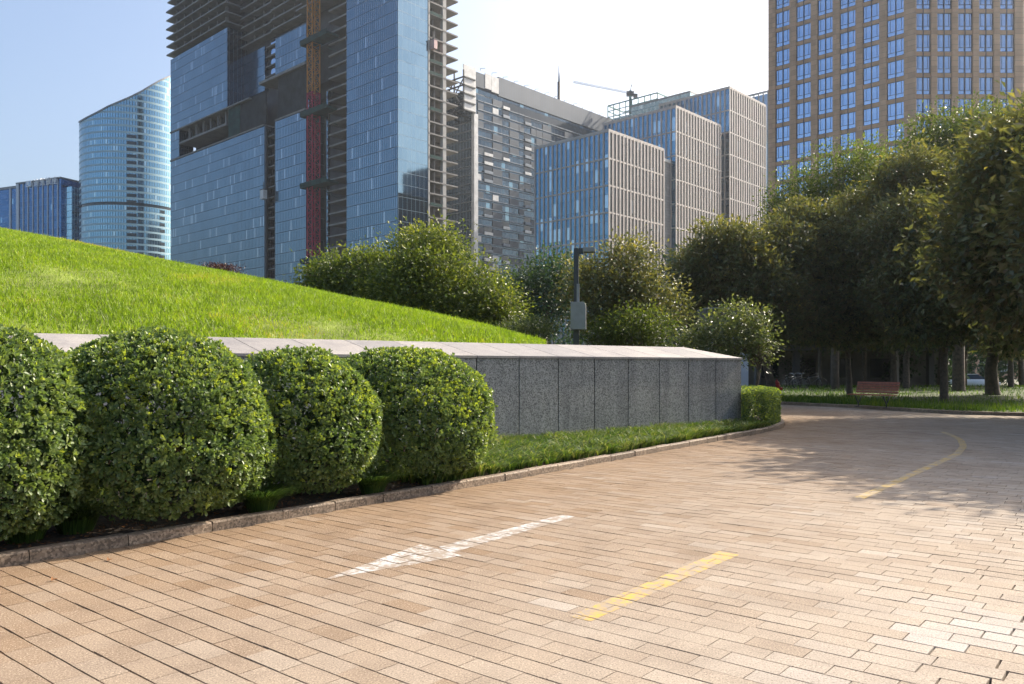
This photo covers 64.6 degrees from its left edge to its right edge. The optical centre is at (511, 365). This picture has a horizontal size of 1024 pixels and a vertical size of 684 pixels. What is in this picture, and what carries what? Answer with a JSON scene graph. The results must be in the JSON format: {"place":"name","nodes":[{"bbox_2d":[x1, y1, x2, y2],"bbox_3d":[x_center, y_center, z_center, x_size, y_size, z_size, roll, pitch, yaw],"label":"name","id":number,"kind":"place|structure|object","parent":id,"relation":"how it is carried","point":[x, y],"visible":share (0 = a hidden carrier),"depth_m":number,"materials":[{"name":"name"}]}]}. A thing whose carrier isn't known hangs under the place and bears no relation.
{"place":"outdoors","nodes":[
{"label":"outdoors","id":0,"kind":"place"},
{"bbox_2d":[0,227,546,343],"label":"hill","id":1,"kind":"structure","parent":0,"point":[267,325],"depth_m":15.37,"materials":[{"name":"green plant"}]},
{"bbox_2d":[199,261,246,272],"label":"shrub","id":2,"kind":"object","parent":1,"relation":"on","point":[217,266],"visible":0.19,"depth_m":30.29,"materials":[{"name":"red plant"}]},
{"bbox_2d":[283,234,396,299],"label":"broadleaf tree","id":3,"kind":"object","parent":1,"relation":"on","point":[328,275],"visible":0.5,"depth_m":32.37,"materials":[{"name":"green plant"}]},
{"bbox_2d":[341,209,540,328],"bbox_3d":[-2.730,-2.185,31.165,7.589,7.870,6.415,0,0,0],"label":"broadleaf tree","id":4,"kind":"object","parent":1,"relation":"on","point":[430,275],"visible":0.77,"depth_m":30.00,"materials":[{"name":"green plant"}]},
{"bbox_2d":[0,0,767,187],"label":"sky","id":5,"kind":"structure","parent":0,"point":[62,62],"materials":[{"name":"white"}]},
{"bbox_2d":[0,416,773,551],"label":"planting bed","id":6,"kind":"object","parent":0,"point":[101,521],"depth_m":7.97,"materials":[{"name":"brown soil"}]},
{"bbox_2d":[0,499,85,543],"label":"grass tuft","id":7,"kind":"object","parent":6,"relation":"on","point":[19,537],"visible":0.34,"depth_m":6.80,"materials":[{"name":"green plant"}]},
{"bbox_2d":[0,323,104,540],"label":"round shrub","id":8,"kind":"object","parent":6,"relation":"on","point":[19,349],"visible":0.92,"depth_m":6.52,"materials":[{"name":"green plant"}]},
{"bbox_2d":[22,493,127,534],"bbox_3d":[-3.926,1.342,7.274,1.116,0.316,1.120,0,0,0],"label":"grass tuft","id":9,"kind":"object","parent":6,"relation":"on","point":[82,523],"visible":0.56,"depth_m":7.14,"materials":[{"name":"green plant"}]},
{"bbox_2d":[7,325,278,521],"bbox_3d":[-3.545,0.565,7.983,2.347,1.928,2.390,0,0,0],"label":"round shrub","id":10,"kind":"object","parent":6,"relation":"on","point":[134,351],"visible":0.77,"depth_m":7.25,"materials":[{"name":"green plant"}]},
{"bbox_2d":[239,479,304,512],"bbox_3d":[-2.560,1.358,8.283,1.023,0.284,1.026,0,0,0],"label":"grass tuft","id":11,"kind":"object","parent":6,"relation":"on","point":[262,499],"visible":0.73,"depth_m":8.16,"materials":[{"name":"green plant"}]},
{"bbox_2d":[195,343,387,495],"bbox_3d":[-2.524,0.631,9.375,2.127,1.796,2.140,0,0,0],"label":"round shrub","id":12,"kind":"object","parent":6,"relation":"on","point":[274,367],"visible":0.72,"depth_m":8.73,"materials":[{"name":"green plant"}]},
{"bbox_2d":[0,455,592,580],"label":"fallen leaves","id":13,"kind":"object","parent":6,"relation":"on","point":[148,526],"depth_m":7.83,"materials":[{"name":"brown plant"}]},
{"bbox_2d":[0,333,742,479],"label":"granite wall","id":14,"kind":"structure","parent":6,"relation":"on","point":[538,389],"depth_m":16.86,"materials":[{"name":"granite"}]},
{"bbox_2d":[354,469,408,494],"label":"grass tuft","id":15,"kind":"object","parent":6,"relation":"on","point":[372,484],"visible":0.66,"depth_m":9.29,"materials":[{"name":"green plant"}]},
{"bbox_2d":[304,345,498,478],"bbox_3d":[-1.440,0.620,10.784,2.533,1.809,2.551,0,0,0],"label":"round shrub","id":16,"kind":"object","parent":6,"relation":"on","point":[475,437],"visible":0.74,"depth_m":9.94,"materials":[{"name":"green plant"}]},
{"bbox_2d":[487,310,571,344],"bbox_3d":[0.429,-0.046,27.445,2.481,3.592,3.364,0,0,-30],"label":"shrub","id":17,"kind":"object","parent":6,"relation":"on","point":[531,328],"visible":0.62,"depth_m":26.78,"materials":[{"name":"green plant"}]},
{"bbox_2d":[308,417,771,484],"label":"grass","id":18,"kind":"structure","parent":6,"relation":"on","point":[519,452],"depth_m":14.14,"materials":[{"name":"green plant"}]},
{"bbox_2d":[571,247,594,344],"bbox_3d":[2.088,-0.941,23.838,0.710,5.082,0.590,0,0,8],"label":"street lamp","id":19,"kind":"object","parent":6,"relation":"on","point":[578,315],"visible":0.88,"depth_m":23.78,"materials":[{"name":"grey metal"}]},
{"bbox_2d":[540,224,707,346],"bbox_3d":[3.753,-1.501,26.896,5.679,6.501,4.614,0,0,0],"label":"broadleaf tree","id":20,"kind":"object","parent":6,"relation":"on","point":[629,285],"visible":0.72,"depth_m":26.45,"materials":[{"name":"green plant"}]},
{"bbox_2d":[567,296,687,346],"bbox_3d":[3.620,-0.194,24.994,3.893,3.888,3.077,0,0,0],"label":"shrub","id":21,"kind":"object","parent":6,"relation":"on","point":[632,331],"visible":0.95,"depth_m":24.75,"materials":[{"name":"green plant"}]},
{"bbox_2d":[666,293,788,415],"bbox_3d":[6.367,-0.244,24.248,3.734,3.908,2.999,0,0,0],"label":"young tree","id":22,"kind":"object","parent":6,"relation":"on","point":[739,332],"visible":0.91,"depth_m":23.85,"materials":[{"name":"green plant"}]},
{"bbox_2d":[740,385,781,427],"bbox_3d":[6.464,1.041,21.748,1.496,1.009,4.626,0,0,4],"label":"box hedge","id":23,"kind":"object","parent":6,"relation":"on","point":[767,400],"visible":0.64,"depth_m":19.84,"materials":[{"name":"green plant"}]},
{"bbox_2d":[0,403,1023,683],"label":"road","id":24,"kind":"structure","parent":0,"point":[824,577],"depth_m":5.79,"materials":[{"name":"beige brick"}]},
{"bbox_2d":[324,515,574,579],"bbox_3d":[-0.409,1.548,7.123,0.550,0.005,3.160,0,0,32],"label":"lane arrow","id":25,"kind":"object","parent":24,"relation":"on","point":[434,554],"visible":1,"depth_m":6.74,"materials":[{"name":"white paint"}]},
{"bbox_2d":[570,551,736,620],"bbox_3d":[1.113,1.548,5.824,0.181,0.004,2.234,0,0,38],"label":"lane line","id":26,"kind":"object","parent":24,"relation":"on","point":[702,563],"visible":1,"depth_m":5.67,"materials":[{"name":"yellow paint"}]},
{"bbox_2d":[697,307,749,385],"bbox_3d":[8.277,-0.390,31.820,1.620,3.680,1.800,0,0,0],"label":"guard booth","id":27,"kind":"object","parent":24,"relation":"on","point":[744,376],"visible":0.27,"depth_m":31.00,"materials":[{"name":"grey paint"}]},
{"bbox_2d":[853,432,966,498],"bbox_3d":[7.316,1.548,14.010,0.760,0.006,11.216,0,0,32],"label":"lane line","id":28,"kind":"object","parent":24,"relation":"on","point":[898,480],"visible":1,"depth_m":11.72,"materials":[{"name":"yellow paint"}]},
{"bbox_2d":[483,240,602,342],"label":"broadleaf tree","id":29,"kind":"object","parent":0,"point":[532,282],"visible":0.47,"depth_m":47.32,"materials":[{"name":"green plant"}]},
{"bbox_2d":[750,384,1023,411],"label":"lawn","id":30,"kind":"structure","parent":0,"point":[976,390],"depth_m":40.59,"materials":[{"name":"green plant"}]},
{"bbox_2d":[655,209,848,386],"bbox_3d":[10.637,-2.695,36.238,8.758,8.810,6.010,0,0,0],"label":"magnolia tree","id":31,"kind":"object","parent":30,"relation":"on","point":[755,264],"visible":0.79,"depth_m":35.39,"materials":[{"name":"green plant"}]},
{"bbox_2d":[747,127,898,388],"bbox_3d":[19.923,-6.668,50.174,10.622,16.757,9.085,0,0,0],"label":"tall tree","id":32,"kind":"object","parent":30,"relation":"on","point":[834,181],"visible":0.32,"depth_m":49.56,"materials":[{"name":"green plant"}]},
{"bbox_2d":[755,181,919,396],"bbox_3d":[15.757,-3.599,37.848,8.164,10.617,7.258,0,0,0],"label":"magnolia tree","id":33,"kind":"object","parent":30,"relation":"on","point":[841,269],"visible":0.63,"depth_m":36.98,"materials":[{"name":"green plant"}]},
{"bbox_2d":[748,345,976,386],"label":"pavilion","id":34,"kind":"structure","parent":30,"relation":"on","point":[875,370],"depth_m":64.03,"materials":[{"name":"concrete"}]},
{"bbox_2d":[800,359,815,377],"bbox_3d":[23.208,0.200,63.909,1.500,1.500,0.057,0,0,-4],"label":"window","id":35,"kind":"structure","parent":34,"relation":"in","point":[813,369],"depth_m":63.89,"materials":[{"name":"black glass"}]},
{"bbox_2d":[870,359,888,376],"bbox_3d":[29.193,0.200,64.327,1.500,1.500,0.057,0,0,-4],"label":"window","id":36,"kind":"structure","parent":34,"relation":"in","point":[876,368],"depth_m":64.30,"materials":[{"name":"black glass"}]},
{"bbox_2d":[773,351,966,386],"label":"undergrowth","id":37,"kind":"object","parent":30,"relation":"on","point":[913,370],"visible":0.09,"depth_m":63.74,"materials":[{"name":"green plant"}]},
{"bbox_2d":[847,381,899,407],"bbox_3d":[12.730,1.018,28.527,0.715,0.904,1.560,0,0,-36],"label":"park bench","id":38,"kind":"object","parent":30,"relation":"on","point":[874,385],"visible":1,"depth_m":28.59,"materials":[{"name":"red wood"}]},
{"bbox_2d":[851,338,932,386],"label":"shade tree","id":39,"kind":"object","parent":30,"relation":"on","point":[893,370],"depth_m":57.85,"materials":[{"name":"green plant"}]},
{"bbox_2d":[854,340,987,388],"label":"shade tree","id":40,"kind":"object","parent":30,"relation":"on","point":[906,377],"visible":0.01,"depth_m":51.86,"materials":[{"name":"green plant"}]},
{"bbox_2d":[837,128,1011,401],"bbox_3d":[18.229,-4.502,34.637,7.676,12.424,9.521,0,0,30],"label":"magnolia tree","id":41,"kind":"object","parent":30,"relation":"on","point":[904,307],"visible":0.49,"depth_m":33.05,"materials":[{"name":"green plant"}]},
{"bbox_2d":[855,89,1021,390],"bbox_3d":[25.509,-6.936,45.972,12.105,17.292,8.396,0,0,0],"label":"tall tree","id":42,"kind":"object","parent":30,"relation":"on","point":[958,355],"visible":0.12,"depth_m":45.61,"materials":[{"name":"green plant"}]},
{"bbox_2d":[893,81,1023,358],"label":"magnolia tree","id":43,"kind":"object","parent":30,"relation":"on","point":[956,257],"visible":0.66,"depth_m":24.62,"materials":[{"name":"green plant"}]},
{"bbox_2d":[941,111,1023,394],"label":"magnolia tree","id":44,"kind":"object","parent":30,"relation":"on","point":[992,385],"depth_m":39.86,"materials":[{"name":"green plant"}]},
{"bbox_2d":[1001,378,1018,385],"bbox_3d":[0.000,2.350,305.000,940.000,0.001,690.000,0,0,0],"label":"ground","id":45,"kind":"structure","parent":0,"point":[1015,382],"depth_m":108.84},
{"bbox_2d":[0,176,79,240],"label":"blue bank block","id":46,"kind":"structure","parent":45,"relation":"on","point":[49,206],"depth_m":510.04,"materials":[{"name":"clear glass"}]},
{"bbox_2d":[78,75,170,259],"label":"round tower","id":47,"kind":"structure","parent":45,"relation":"on","point":[124,174],"depth_m":483.23,"materials":[{"name":"blue glass"}]},
{"bbox_2d":[166,0,457,285],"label":"glass tower","id":48,"kind":"structure","parent":45,"relation":"on","point":[238,87],"depth_m":318.26,"materials":[{"name":"glass"}]},
{"bbox_2d":[300,0,338,274],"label":"tower crane","id":49,"kind":"object","parent":45,"relation":"on","point":[314,41],"visible":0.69,"depth_m":304.04,"materials":[{"name":"metal"}]},
{"bbox_2d":[446,64,613,303],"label":"grey tower","id":50,"kind":"structure","parent":45,"relation":"on","point":[505,127],"depth_m":351.50,"materials":[{"name":"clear glass"}]},
{"bbox_2d":[534,129,670,344],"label":"office block","id":51,"kind":"structure","parent":45,"relation":"on","point":[590,189],"depth_m":250.60,"materials":[{"name":"blue glass"}]},
{"bbox_2d":[607,92,666,119],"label":"steel crowned block","id":52,"kind":"structure","parent":45,"relation":"on","point":[625,111],"depth_m":413.11,"materials":[{"name":"grey metal"}]},
{"bbox_2d":[603,105,720,344],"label":"office block","id":53,"kind":"structure","parent":45,"relation":"on","point":[689,142],"depth_m":277.24,"materials":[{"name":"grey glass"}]},
{"bbox_2d":[630,90,696,115],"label":"pale glass block","id":54,"kind":"structure","parent":45,"relation":"on","point":[645,107],"depth_m":397.54,"materials":[{"name":"glass"}]},
{"bbox_2d":[659,86,765,244],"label":"office block","id":55,"kind":"structure","parent":45,"relation":"on","point":[739,117],"depth_m":301.63,"materials":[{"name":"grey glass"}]},
{"bbox_2d":[458,316,969,378],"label":"woodland","id":56,"kind":"object","parent":45,"relation":"on","point":[565,342],"depth_m":78.22,"materials":[{"name":"green plant"}]},
{"bbox_2d":[748,90,767,214],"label":"blue office block","id":57,"kind":"structure","parent":45,"relation":"on","point":[763,98],"depth_m":424.61,"materials":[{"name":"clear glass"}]},
{"bbox_2d":[634,227,1018,385],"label":"woodland","id":58,"kind":"object","parent":45,"relation":"on","point":[971,361],"visible":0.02,"depth_m":90.36,"materials":[{"name":"green plant"}]},
{"bbox_2d":[768,0,1023,377],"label":"stone tower","id":59,"kind":"structure","parent":45,"relation":"on","point":[851,67],"depth_m":152.28,"materials":[{"name":"beige stone"}]},
{"bbox_2d":[797,121,810,138],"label":"window","id":60,"kind":"structure","parent":59,"relation":"in","point":[807,125],"depth_m":161.45,"materials":[{"name":"blue glass"}]},
{"bbox_2d":[797,101,810,119],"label":"window","id":61,"kind":"structure","parent":59,"relation":"in","point":[807,105],"depth_m":161.45,"materials":[{"name":"blue glass"}]},
{"bbox_2d":[797,81,810,99],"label":"window","id":62,"kind":"structure","parent":59,"relation":"in","point":[807,86],"depth_m":161.45,"materials":[{"name":"blue glass"}]},
{"bbox_2d":[797,62,810,80],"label":"window","id":63,"kind":"structure","parent":59,"relation":"in","point":[807,66],"depth_m":161.45,"materials":[{"name":"blue glass"}]},
{"bbox_2d":[797,23,810,41],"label":"window","id":64,"kind":"structure","parent":59,"relation":"in","point":[807,27],"depth_m":161.45,"materials":[{"name":"blue glass"}]},
{"bbox_2d":[797,3,810,21],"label":"window","id":65,"kind":"structure","parent":59,"relation":"in","point":[807,8],"depth_m":161.45,"materials":[{"name":"blue glass"}]},
{"bbox_2d":[818,116,832,134],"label":"window","id":66,"kind":"structure","parent":59,"relation":"in","point":[829,120],"depth_m":158.54,"materials":[{"name":"blue glass"}]},
{"bbox_2d":[818,96,832,114],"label":"window","id":67,"kind":"structure","parent":59,"relation":"in","point":[829,100],"depth_m":158.54,"materials":[{"name":"blue glass"}]},
{"bbox_2d":[818,76,832,94],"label":"window","id":68,"kind":"structure","parent":59,"relation":"in","point":[829,80],"depth_m":158.44,"materials":[{"name":"blue glass"}]},
{"bbox_2d":[818,56,832,75],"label":"window","id":69,"kind":"structure","parent":59,"relation":"in","point":[829,60],"depth_m":158.44,"materials":[{"name":"blue glass"}]},
{"bbox_2d":[818,36,832,55],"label":"window","id":70,"kind":"structure","parent":59,"relation":"in","point":[829,41],"depth_m":158.44,"materials":[{"name":"blue glass"}]},
{"bbox_2d":[818,16,832,35],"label":"window","id":71,"kind":"structure","parent":59,"relation":"in","point":[829,21],"depth_m":158.44,"materials":[{"name":"blue glass"}]},
{"bbox_2d":[840,112,854,130],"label":"window","id":72,"kind":"structure","parent":59,"relation":"in","point":[843,117],"depth_m":155.83,"materials":[{"name":"blue glass"}]},
{"bbox_2d":[840,91,854,109],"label":"window","id":73,"kind":"structure","parent":59,"relation":"in","point":[843,97],"depth_m":155.83,"materials":[{"name":"blue glass"}]},
{"bbox_2d":[840,71,854,89],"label":"window","id":74,"kind":"structure","parent":59,"relation":"in","point":[843,77],"depth_m":155.83,"materials":[{"name":"blue glass"}]},
{"bbox_2d":[840,50,854,69],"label":"window","id":75,"kind":"structure","parent":59,"relation":"in","point":[843,57],"depth_m":155.83,"materials":[{"name":"blue glass"}]},
{"bbox_2d":[840,30,854,49],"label":"window","id":76,"kind":"structure","parent":59,"relation":"in","point":[843,37],"depth_m":155.83,"materials":[{"name":"blue glass"}]},
{"bbox_2d":[840,10,854,29],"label":"window","id":77,"kind":"structure","parent":59,"relation":"in","point":[843,17],"depth_m":155.83,"materials":[{"name":"blue glass"}]},
{"bbox_2d":[863,107,878,125],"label":"window","id":78,"kind":"structure","parent":59,"relation":"in","point":[875,111],"depth_m":152.78,"materials":[{"name":"blue glass"}]},
{"bbox_2d":[863,86,878,104],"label":"window","id":79,"kind":"structure","parent":59,"relation":"in","point":[875,90],"depth_m":152.78,"materials":[{"name":"blue glass"}]},
{"bbox_2d":[863,65,878,84],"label":"window","id":80,"kind":"structure","parent":59,"relation":"in","point":[875,69],"depth_m":152.78,"materials":[{"name":"blue glass"}]},
{"bbox_2d":[863,44,878,63],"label":"window","id":81,"kind":"structure","parent":59,"relation":"in","point":[875,49],"depth_m":152.78,"materials":[{"name":"blue glass"}]},
{"bbox_2d":[863,23,878,43],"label":"window","id":82,"kind":"structure","parent":59,"relation":"in","point":[875,28],"depth_m":152.78,"materials":[{"name":"blue glass"}]},
{"bbox_2d":[863,3,878,22],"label":"window","id":83,"kind":"structure","parent":59,"relation":"in","point":[875,7],"depth_m":152.78,"materials":[{"name":"blue glass"}]},
{"bbox_2d":[887,101,903,120],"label":"window","id":84,"kind":"structure","parent":59,"relation":"in","point":[900,105],"depth_m":149.61,"materials":[{"name":"blue glass"}]},
{"bbox_2d":[887,80,903,99],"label":"window","id":85,"kind":"structure","parent":59,"relation":"in","point":[899,84],"depth_m":149.70,"materials":[{"name":"blue glass"}]},
{"bbox_2d":[887,59,903,78],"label":"window","id":86,"kind":"structure","parent":59,"relation":"in","point":[899,63],"depth_m":149.61,"materials":[{"name":"blue glass"}]},
{"bbox_2d":[887,38,903,58],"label":"window","id":87,"kind":"structure","parent":59,"relation":"in","point":[899,42],"depth_m":149.61,"materials":[{"name":"blue glass"}]},
{"bbox_2d":[887,17,903,37],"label":"window","id":88,"kind":"structure","parent":59,"relation":"in","point":[899,21],"depth_m":149.70,"materials":[{"name":"blue glass"}]},
{"bbox_2d":[887,0,903,16],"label":"window","id":89,"kind":"structure","parent":59,"relation":"in","point":[890,3],"depth_m":149.86,"materials":[{"name":"blue glass"}]},
{"bbox_2d":[937,77,950,93],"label":"window","id":90,"kind":"structure","parent":59,"relation":"in","point":[939,79],"depth_m":147.43,"materials":[{"name":"blue glass"}]},
{"bbox_2d":[937,56,950,72],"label":"window","id":91,"kind":"structure","parent":59,"relation":"in","point":[939,58],"depth_m":147.43,"materials":[{"name":"blue glass"}]},
{"bbox_2d":[937,35,950,51],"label":"window","id":92,"kind":"structure","parent":59,"relation":"in","point":[939,37],"depth_m":147.43,"materials":[{"name":"blue glass"}]},
{"bbox_2d":[937,13,950,29],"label":"window","id":93,"kind":"structure","parent":59,"relation":"in","point":[939,15],"depth_m":147.43,"materials":[{"name":"blue glass"}]},
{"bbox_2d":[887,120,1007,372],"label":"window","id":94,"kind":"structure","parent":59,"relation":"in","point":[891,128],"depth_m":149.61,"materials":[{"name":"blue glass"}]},
{"bbox_2d":[958,77,971,93],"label":"window","id":95,"kind":"structure","parent":59,"relation":"in","point":[960,79],"depth_m":147.43,"materials":[{"name":"blue glass"}]},
{"bbox_2d":[958,56,971,72],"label":"window","id":96,"kind":"structure","parent":59,"relation":"in","point":[960,58],"depth_m":147.43,"materials":[{"name":"blue glass"}]},
{"bbox_2d":[958,35,971,51],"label":"window","id":97,"kind":"structure","parent":59,"relation":"in","point":[960,37],"depth_m":147.43,"materials":[{"name":"blue glass"}]},
{"bbox_2d":[958,13,971,29],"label":"window","id":98,"kind":"structure","parent":59,"relation":"in","point":[960,15],"depth_m":147.43,"materials":[{"name":"blue glass"}]},
{"bbox_2d":[979,77,992,93],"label":"window","id":99,"kind":"structure","parent":59,"relation":"in","point":[989,80],"depth_m":147.43,"materials":[{"name":"blue glass"}]},
{"bbox_2d":[979,56,992,72],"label":"window","id":100,"kind":"structure","parent":59,"relation":"in","point":[989,59],"depth_m":147.43,"materials":[{"name":"blue glass"}]},
{"bbox_2d":[979,35,992,51],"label":"window","id":101,"kind":"structure","parent":59,"relation":"in","point":[989,38],"depth_m":147.43,"materials":[{"name":"blue glass"}]},
{"bbox_2d":[979,13,992,29],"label":"window","id":102,"kind":"structure","parent":59,"relation":"in","point":[989,16],"depth_m":147.43,"materials":[{"name":"blue glass"}]},
{"bbox_2d":[1000,56,1013,72],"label":"window","id":103,"kind":"structure","parent":59,"relation":"in","point":[1010,59],"depth_m":147.43,"materials":[{"name":"blue glass"}]},
{"bbox_2d":[1000,35,1013,51],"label":"window","id":104,"kind":"structure","parent":59,"relation":"in","point":[1010,38],"depth_m":147.43,"materials":[{"name":"blue glass"}]},
{"bbox_2d":[1000,13,1013,29],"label":"window","id":105,"kind":"structure","parent":59,"relation":"in","point":[1010,16],"depth_m":147.43,"materials":[{"name":"blue glass"}]},
{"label":"planting bed","id":106,"kind":"structure","parent":45,"relation":"on","visible":0},
{"bbox_2d":[960,80,1023,323],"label":"magnolia tree","id":107,"kind":"object","parent":106,"relation":"on","point":[1016,196],"visible":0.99,"depth_m":20.70,"materials":[{"name":"green plant"}]},
{"label":"road bed","id":108,"kind":"structure","parent":0,"visible":0},
{"bbox_2d":[0,418,783,567],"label":"kerb","id":109,"kind":"structure","parent":108,"relation":"on","point":[50,551],"depth_m":8.33,"materials":[{"name":"stone"}]},
{"bbox_2d":[749,400,1023,415],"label":"kerb","id":110,"kind":"structure","parent":108,"relation":"on","point":[917,410],"depth_m":27.08,"materials":[{"name":"stone"}]},
{"bbox_2d":[965,118,1023,301],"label":"magnolia tree","id":111,"kind":"object","parent":108,"relation":"on","point":[1000,167],"visible":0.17,"depth_m":23.56,"materials":[{"name":"green plant"}]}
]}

